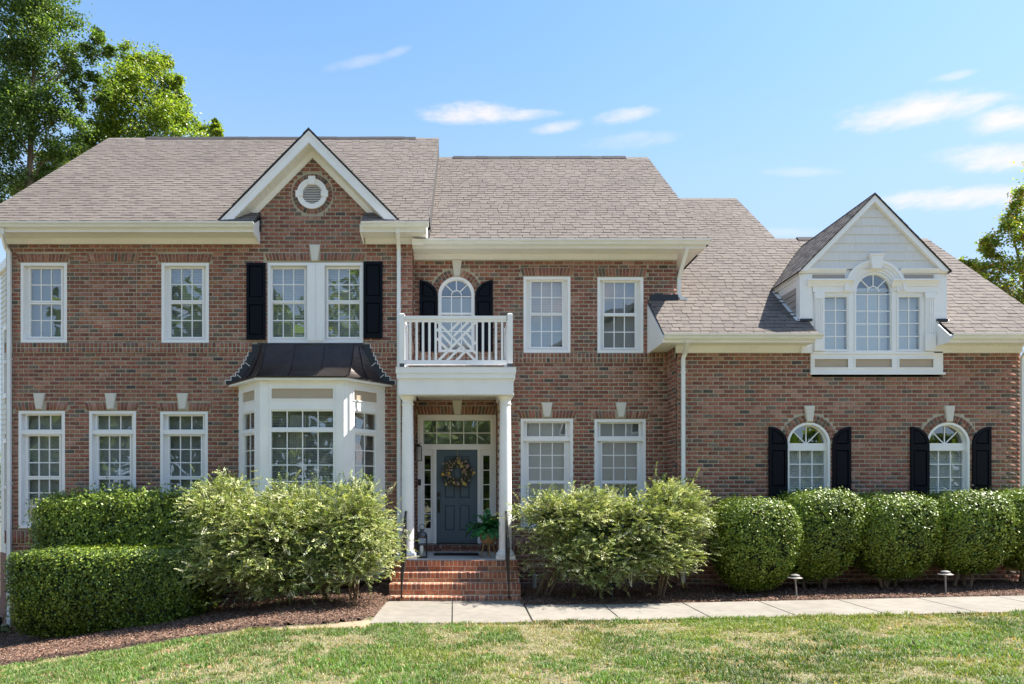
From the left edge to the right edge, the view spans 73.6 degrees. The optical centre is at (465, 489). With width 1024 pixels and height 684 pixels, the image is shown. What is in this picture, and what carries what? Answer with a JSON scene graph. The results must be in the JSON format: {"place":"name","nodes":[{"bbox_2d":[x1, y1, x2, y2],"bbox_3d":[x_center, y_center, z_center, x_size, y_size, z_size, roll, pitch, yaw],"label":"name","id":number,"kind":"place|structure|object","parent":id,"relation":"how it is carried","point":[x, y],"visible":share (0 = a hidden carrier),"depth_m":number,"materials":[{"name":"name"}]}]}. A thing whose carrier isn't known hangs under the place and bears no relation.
{"place":"outdoors","nodes":[
{"label":"outdoors","id":0,"kind":"place"},
{"bbox_2d":[0,501,1023,683],"bbox_3d":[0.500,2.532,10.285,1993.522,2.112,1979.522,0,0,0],"label":"lawn","id":1,"kind":"structure","parent":0,"point":[551,679],"depth_m":8.21,"materials":[{"name":"green plant"}]},
{"bbox_2d":[0,0,119,203],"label":"deciduous tree","id":2,"kind":"object","parent":1,"relation":"on","point":[23,105],"visible":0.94,"depth_m":26.70,"materials":[{"name":"green plant"}]},
{"bbox_2d":[5,38,224,196],"bbox_3d":[-15.474,-8.096,29.617,9.855,23.935,4.755,0,0,0],"label":"deciduous tree","id":3,"kind":"object","parent":1,"relation":"on","point":[167,109],"visible":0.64,"depth_m":29.19,"materials":[{"name":"green plant"}]},
{"bbox_2d":[0,583,388,664],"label":"mulch bed","id":4,"kind":"object","parent":1,"relation":"on","point":[305,621],"visible":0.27,"depth_m":10.44,"materials":[{"name":"brown wood"}]},
{"bbox_2d":[0,607,15,635],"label":"plant","id":5,"kind":"object","parent":4,"relation":"on","point":[2,618],"visible":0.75,"depth_m":13.10,"materials":[{"name":"green plant"}]},
{"bbox_2d":[2,542,221,638],"bbox_3d":[-6.092,1.752,11.903,3.448,1.624,1.491,0,0,0],"label":"hedge","id":6,"kind":"object","parent":4,"relation":"on","point":[75,590],"visible":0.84,"depth_m":11.35,"materials":[{"name":"green plant"}]},
{"bbox_2d":[18,477,225,600],"bbox_3d":[-6.518,1.393,13.154,3.748,3.282,1.496,0,0,0],"label":"hedge","id":7,"kind":"object","parent":4,"relation":"on","point":[133,517],"visible":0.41,"depth_m":12.68,"materials":[{"name":"green plant"}]},
{"bbox_2d":[164,464,418,611],"bbox_3d":[-2.988,0.912,11.554,4.484,2.729,2.656,0,0,0],"label":"shrub","id":8,"kind":"object","parent":4,"relation":"on","point":[261,555],"visible":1,"depth_m":11.14,"materials":[{"name":"green plant"}]},
{"bbox_2d":[273,620,370,629],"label":"bare soil","id":9,"kind":"structure","parent":1,"relation":"on","point":[359,623],"depth_m":9.90,"materials":[{"name":"beige soil"}]},
{"bbox_2d":[387,560,520,603],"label":"front steps","id":10,"kind":"structure","parent":1,"relation":"on","point":[454,580],"depth_m":12.62,"materials":[{"name":"brick"}]},
{"bbox_2d":[399,511,406,597],"bbox_3d":[-1.139,1.152,12.518,0.070,1.503,1.105,0,0,0],"label":"handrail","id":11,"kind":"object","parent":10,"relation":"on","point":[404,551],"visible":0.91,"depth_m":12.43,"materials":[{"name":"black metal"}]},
{"bbox_2d":[505,511,510,597],"bbox_3d":[0.760,1.152,12.518,0.070,1.503,1.105,0,0,0],"label":"handrail","id":12,"kind":"object","parent":10,"relation":"on","point":[507,550],"visible":0.98,"depth_m":12.43,"materials":[{"name":"black metal"}]},
{"bbox_2d":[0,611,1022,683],"bbox_3d":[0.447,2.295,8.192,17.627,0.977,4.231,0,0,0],"label":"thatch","id":13,"kind":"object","parent":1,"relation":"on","point":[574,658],"visible":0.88,"depth_m":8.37,"materials":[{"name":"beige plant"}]},
{"bbox_2d":[0,127,1023,631],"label":"house","id":14,"kind":"structure","parent":1,"relation":"on","point":[326,309],"depth_m":13.78,"materials":[{"name":"brick"}]},
{"bbox_2d":[1,624,8,633],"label":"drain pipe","id":15,"kind":"object","parent":14,"relation":"attached to","point":[5,625],"visible":0.44,"depth_m":13.63,"materials":[{"name":"black plastic"}]},
{"bbox_2d":[18,411,64,527],"bbox_3d":[-8.564,-0.404,13.889,0.938,2.376,0.216,0,0,0],"label":"window","id":16,"kind":"structure","parent":14,"relation":"in","point":[41,434],"depth_m":13.87,"materials":[{"name":"white plastic"}]},
{"bbox_2d":[21,263,66,342],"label":"window","id":17,"kind":"structure","parent":14,"relation":"in","point":[41,298],"depth_m":13.87,"materials":[{"name":"glass"}]},
{"bbox_2d":[89,411,135,495],"bbox_3d":[-7.133,-0.401,13.889,0.946,2.376,0.216,0,0,0],"label":"window","id":18,"kind":"structure","parent":14,"relation":"in","point":[112,434],"depth_m":13.87,"materials":[{"name":"white plastic"}]},
{"bbox_2d":[160,412,207,495],"bbox_3d":[-5.691,-0.402,13.890,0.962,2.355,0.217,0,0,0],"label":"window","id":19,"kind":"structure","parent":14,"relation":"in","point":[183,435],"depth_m":13.87,"materials":[{"name":"white plastic"}]},
{"bbox_2d":[161,263,208,342],"bbox_3d":[-5.668,-3.768,13.890,0.956,1.625,0.217,0,0,0],"label":"window","id":20,"kind":"structure","parent":14,"relation":"in","point":[182,301],"depth_m":13.87,"materials":[{"name":"glass"}]},
{"bbox_2d":[239,381,384,581],"bbox_3d":[-3.108,-0.160,13.403,2.968,3.860,0.869,0,0,0],"label":"bay window","id":21,"kind":"structure","parent":14,"relation":"in","point":[346,399],"depth_m":13.12,"materials":[{"name":"white paint"}]},
{"bbox_2d":[268,263,362,342],"bbox_3d":[-3.039,-3.768,13.880,1.929,1.634,0.234,0,0,0],"label":"double window","id":22,"kind":"structure","parent":14,"relation":"in","point":[316,325],"depth_m":13.87,"materials":[{"name":"glass"}]},
{"bbox_2d":[415,443,421,460],"bbox_3d":[-1.006,-0.801,14.507,0.143,0.386,0.132,0,0,0],"label":"wall lantern","id":23,"kind":"object","parent":14,"relation":"attached to","point":[417,445],"depth_m":14.47,"materials":[{"name":"grey metal"}]},
{"bbox_2d":[417,524,426,557],"bbox_3d":[-0.854,0.993,13.280,0.212,0.655,0.212,0,0,0],"label":"candle lantern","id":24,"kind":"object","parent":14,"relation":"on","point":[421,534],"visible":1,"depth_m":13.19,"materials":[{"name":"grey metal"}]},
{"bbox_2d":[420,545,422,556],"bbox_3d":[-0.864,1.192,13.280,0.074,0.213,0.074,0,0,0],"label":"candle","id":25,"kind":"object","parent":24,"relation":"in","point":[421,550],"visible":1,"depth_m":13.25,"materials":[{"name":"beige wax"}]},
{"bbox_2d":[433,553,478,555],"bbox_3d":[-0.198,1.310,13.920,0.907,0.020,0.480,0,0,0],"label":"doormat","id":26,"kind":"object","parent":14,"relation":"on","point":[456,554],"visible":1,"depth_m":13.71,"materials":[{"name":"black"}]},
{"bbox_2d":[438,277,474,351],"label":"arched window","id":27,"kind":"structure","parent":14,"relation":"in","point":[451,306],"depth_m":14.33,"materials":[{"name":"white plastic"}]},
{"bbox_2d":[437,450,476,542],"bbox_3d":[-0.194,0.142,14.780,0.883,2.015,0.130,0,0,0],"label":"front door","id":28,"kind":"structure","parent":14,"relation":"in","point":[456,508],"depth_m":14.80,"materials":[{"name":"blue wood"}]},
{"bbox_2d":[441,450,474,490],"bbox_3d":[-0.181,-0.411,14.720,0.775,0.899,0.160,0,0,0],"label":"wreath","id":29,"kind":"object","parent":14,"relation":"attached to","point":[447,472],"visible":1,"depth_m":14.70,"materials":[{"name":"brown"}]},
{"bbox_2d":[480,531,496,557],"bbox_3d":[0.442,1.070,13.451,0.336,0.506,0.338,0,0,0],"label":"planter","id":30,"kind":"object","parent":14,"relation":"on","point":[488,541],"visible":0.55,"depth_m":13.36,"materials":[{"name":"wicker"}]},
{"bbox_2d":[465,508,499,539],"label":"fern","id":31,"kind":"object","parent":30,"relation":"in","point":[485,525],"visible":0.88,"depth_m":13.28,"materials":[{"name":"green plant"}]},
{"bbox_2d":[524,277,569,352],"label":"window","id":32,"kind":"structure","parent":14,"relation":"in","point":[541,294],"depth_m":14.26,"materials":[{"name":"glass"}]},
{"bbox_2d":[521,419,572,529],"bbox_3d":[1.680,-0.323,14.270,1.082,2.304,0.214,0,0,0],"label":"window","id":33,"kind":"structure","parent":14,"relation":"in","point":[546,444],"depth_m":14.26,"materials":[{"name":"white plastic"}]},
{"bbox_2d":[597,277,642,352],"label":"window","id":34,"kind":"structure","parent":14,"relation":"in","point":[619,299],"depth_m":14.26,"materials":[{"name":"glass"}]},
{"bbox_2d":[594,419,645,525],"bbox_3d":[3.198,-0.318,14.272,1.063,2.293,0.218,0,0,0],"label":"window","id":35,"kind":"structure","parent":14,"relation":"in","point":[619,444],"depth_m":14.35,"materials":[{"name":"white plastic"}]},
{"bbox_2d":[787,422,829,498],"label":"arched window","id":36,"kind":"structure","parent":14,"relation":"in","point":[808,463],"depth_m":13.59,"materials":[{"name":"white plastic"}]},
{"bbox_2d":[823,295,849,351],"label":"window","id":37,"kind":"structure","parent":14,"relation":"in","point":[834,310],"depth_m":13.56,"materials":[{"name":"glass"}]},
{"bbox_2d":[854,272,893,351],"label":"arched window","id":38,"kind":"structure","parent":14,"relation":"in","point":[870,306],"depth_m":13.56,"materials":[{"name":"glass"}]},
{"bbox_2d":[897,295,921,351],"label":"window","id":39,"kind":"structure","parent":14,"relation":"in","point":[906,308],"depth_m":13.56,"materials":[{"name":"glass"}]},
{"bbox_2d":[928,422,969,495],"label":"arched window","id":40,"kind":"structure","parent":14,"relation":"in","point":[945,457],"depth_m":13.62,"materials":[{"name":"white plastic"}]},
{"bbox_2d":[121,625,1022,680],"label":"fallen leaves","id":41,"kind":"object","parent":1,"relation":"on","point":[210,666],"visible":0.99,"depth_m":7.89,"materials":[{"name":"brown plant"}]},
{"bbox_2d":[370,596,1023,624],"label":"walkway","id":42,"kind":"structure","parent":1,"relation":"on","point":[441,612],"depth_m":10.94,"materials":[{"name":"concrete"}]},
{"bbox_2d":[520,579,1023,606],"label":"mulch bed","id":43,"kind":"object","parent":1,"relation":"on","point":[723,600],"visible":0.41,"depth_m":12.41,"materials":[{"name":"brown wood"}]},
{"bbox_2d":[532,574,536,588],"bbox_3d":[1.367,1.874,13.605,0.096,0.392,0.094,0,0,0],"label":"vent pipe","id":44,"kind":"object","parent":43,"relation":"on","point":[534,583],"visible":0.88,"depth_m":13.57,"materials":[{"name":"grey"}]},
{"bbox_2d":[494,464,726,598],"bbox_3d":[2.595,0.764,12.210,4.326,2.531,2.536,0,0,0],"label":"shrub","id":45,"kind":"object","parent":43,"relation":"on","point":[655,525],"visible":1,"depth_m":11.95,"materials":[{"name":"green plant"}]},
{"bbox_2d":[606,582,618,602],"bbox_3d":[2.548,1.821,11.880,0.244,0.414,0.244,0,0,0],"label":"path light","id":46,"kind":"object","parent":43,"relation":"on","point":[612,584],"visible":0.81,"depth_m":11.84,"materials":[{"name":"black plastic"}]},
{"bbox_2d":[704,494,804,593],"bbox_3d":[5.285,1.016,12.562,1.693,1.896,1.467,0,0,0],"label":"bush","id":47,"kind":"object","parent":43,"relation":"on","point":[759,538],"visible":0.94,"depth_m":12.08,"materials":[{"name":"green plant"}]},
{"bbox_2d":[788,574,802,597],"bbox_3d":[5.764,1.717,11.950,0.244,0.490,0.244,0,0,0],"label":"path light","id":48,"kind":"object","parent":43,"relation":"on","point":[795,577],"visible":0.98,"depth_m":11.93,"materials":[{"name":"silver metal"}]},
{"bbox_2d":[770,486,869,589],"bbox_3d":[6.557,0.919,12.870,1.655,2.024,1.482,0,0,0],"label":"bush","id":49,"kind":"object","parent":43,"relation":"on","point":[830,519],"visible":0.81,"depth_m":12.36,"materials":[{"name":"green plant"}]},
{"bbox_2d":[849,488,943,588],"bbox_3d":[7.882,0.937,12.789,1.694,1.937,1.414,0,0,0],"label":"bush","id":50,"kind":"object","parent":43,"relation":"on","point":[901,531],"visible":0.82,"depth_m":12.33,"materials":[{"name":"green plant"}]},
{"bbox_2d":[937,570,953,593],"bbox_3d":[8.429,1.661,12.000,0.244,0.489,0.244,0,0,0],"label":"path light","id":51,"kind":"object","parent":43,"relation":"on","point":[945,573],"visible":0.99,"depth_m":11.99,"materials":[{"name":"silver metal"}]},
{"bbox_2d":[917,488,1021,587],"bbox_3d":[9.306,0.888,12.782,1.654,1.975,1.423,0,0,0],"label":"bush","id":52,"kind":"object","parent":43,"relation":"on","point":[977,532],"visible":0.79,"depth_m":12.31,"materials":[{"name":"green plant"}]},
{"bbox_2d":[990,487,1023,582],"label":"bush","id":53,"kind":"object","parent":43,"relation":"on","point":[1015,561],"visible":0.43,"depth_m":12.63,"materials":[{"name":"green plant"}]},
{"bbox_2d":[958,161,1023,304],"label":"deciduous tree","id":54,"kind":"object","parent":1,"relation":"on","point":[1012,222],"visible":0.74,"depth_m":25.92,"materials":[{"name":"green plant"}]},
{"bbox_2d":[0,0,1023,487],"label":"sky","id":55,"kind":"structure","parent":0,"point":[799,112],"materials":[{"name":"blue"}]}
]}

